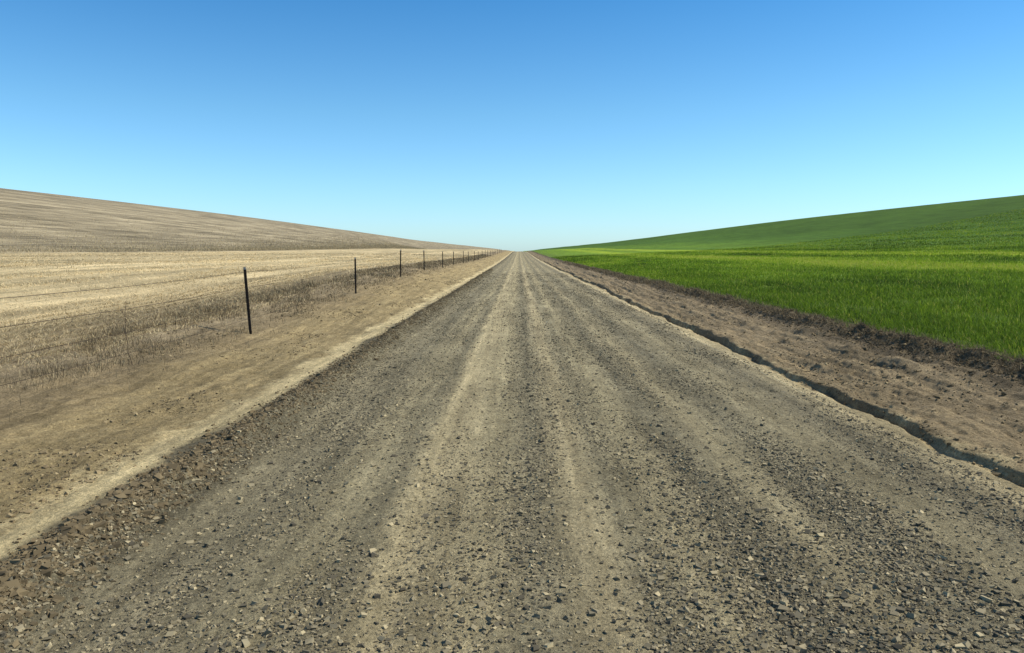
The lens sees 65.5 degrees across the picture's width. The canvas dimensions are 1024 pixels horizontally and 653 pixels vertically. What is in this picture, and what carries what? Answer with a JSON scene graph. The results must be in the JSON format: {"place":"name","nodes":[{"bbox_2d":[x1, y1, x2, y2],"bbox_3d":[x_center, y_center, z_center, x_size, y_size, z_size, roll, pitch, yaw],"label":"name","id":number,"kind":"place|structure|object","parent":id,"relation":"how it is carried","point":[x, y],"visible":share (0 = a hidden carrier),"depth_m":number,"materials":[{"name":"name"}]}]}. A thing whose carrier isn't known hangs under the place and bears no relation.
{"place":"outdoors","nodes":[
{"label":"outdoors","id":0,"kind":"place"},
{"bbox_2d":[0,254,492,419],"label":"dry grass","id":1,"kind":"structure","parent":0,"point":[292,290],"depth_m":16.30,"materials":[{"name":"plant"}]},
{"bbox_2d":[0,188,499,251],"bbox_3d":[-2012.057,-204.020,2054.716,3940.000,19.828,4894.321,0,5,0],"label":"dry hill","id":2,"kind":"structure","parent":0,"point":[37,206],"depth_m":192.58,"materials":[{"name":"beige soil"}]},
{"bbox_2d":[0,198,425,252],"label":"wheat stubble","id":3,"kind":"object","parent":2,"relation":"on","point":[356,246],"visible":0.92,"depth_m":183.00,"materials":[{"name":"beige plant"}]},
{"bbox_2d":[0,250,512,564],"bbox_3d":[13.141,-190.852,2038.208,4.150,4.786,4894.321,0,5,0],"label":"dirt bank","id":4,"kind":"structure","parent":0,"point":[27,427],"depth_m":9.94,"materials":[{"name":"brown soil"}]},
{"bbox_2d":[120,301,132,364],"bbox_3d":[-5.657,0.107,11.722,0.130,0.958,0.129,0,5,0],"label":"dry weed","id":5,"kind":"object","parent":4,"relation":"on","point":[125,330],"visible":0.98,"depth_m":11.71,"materials":[{"name":"brown plant"}]},
{"bbox_2d":[0,249,497,385],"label":"wire fence","id":6,"kind":"object","parent":4,"relation":"on","point":[247,300],"visible":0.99,"depth_m":15.89,"materials":[{"name":"metal"}]},
{"bbox_2d":[0,262,1023,652],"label":"soil clods","id":7,"kind":"object","parent":4,"relation":"on","point":[68,530],"visible":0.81,"depth_m":6.11,"materials":[{"name":"brown soil"}]},
{"bbox_2d":[0,208,513,373],"bbox_3d":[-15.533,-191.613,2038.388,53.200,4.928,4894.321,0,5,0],"label":"stubble field","id":8,"kind":"structure","parent":0,"point":[57,299],"depth_m":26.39,"materials":[{"name":"beige plant"}]},
{"bbox_2d":[0,251,1023,652],"bbox_3d":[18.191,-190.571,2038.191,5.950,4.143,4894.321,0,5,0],"label":"gravel road","id":9,"kind":"structure","parent":0,"point":[576,491],"depth_m":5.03,"materials":[{"name":"grey gravel"}]},
{"bbox_2d":[526,251,1023,503],"bbox_3d":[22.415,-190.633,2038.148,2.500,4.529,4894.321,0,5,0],"label":"dirt bank","id":10,"kind":"structure","parent":0,"point":[970,429],"depth_m":9.76,"materials":[{"name":"brown soil"}]},
{"bbox_2d":[563,261,1023,385],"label":"dead twigs","id":11,"kind":"object","parent":10,"relation":"on","point":[713,293],"visible":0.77,"depth_m":13.81,"materials":[{"name":"plant"}]},
{"bbox_2d":[531,195,1023,250],"bbox_3d":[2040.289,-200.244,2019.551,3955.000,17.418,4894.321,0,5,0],"label":"green hill","id":12,"kind":"structure","parent":0,"point":[840,226],"depth_m":194.72,"materials":[{"name":"green plant"}]},
{"bbox_2d":[534,208,1023,360],"bbox_3d":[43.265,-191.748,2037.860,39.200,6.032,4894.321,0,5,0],"label":"green field","id":13,"kind":"structure","parent":0,"point":[586,251],"depth_m":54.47,"materials":[{"name":"green plant"}]}
]}

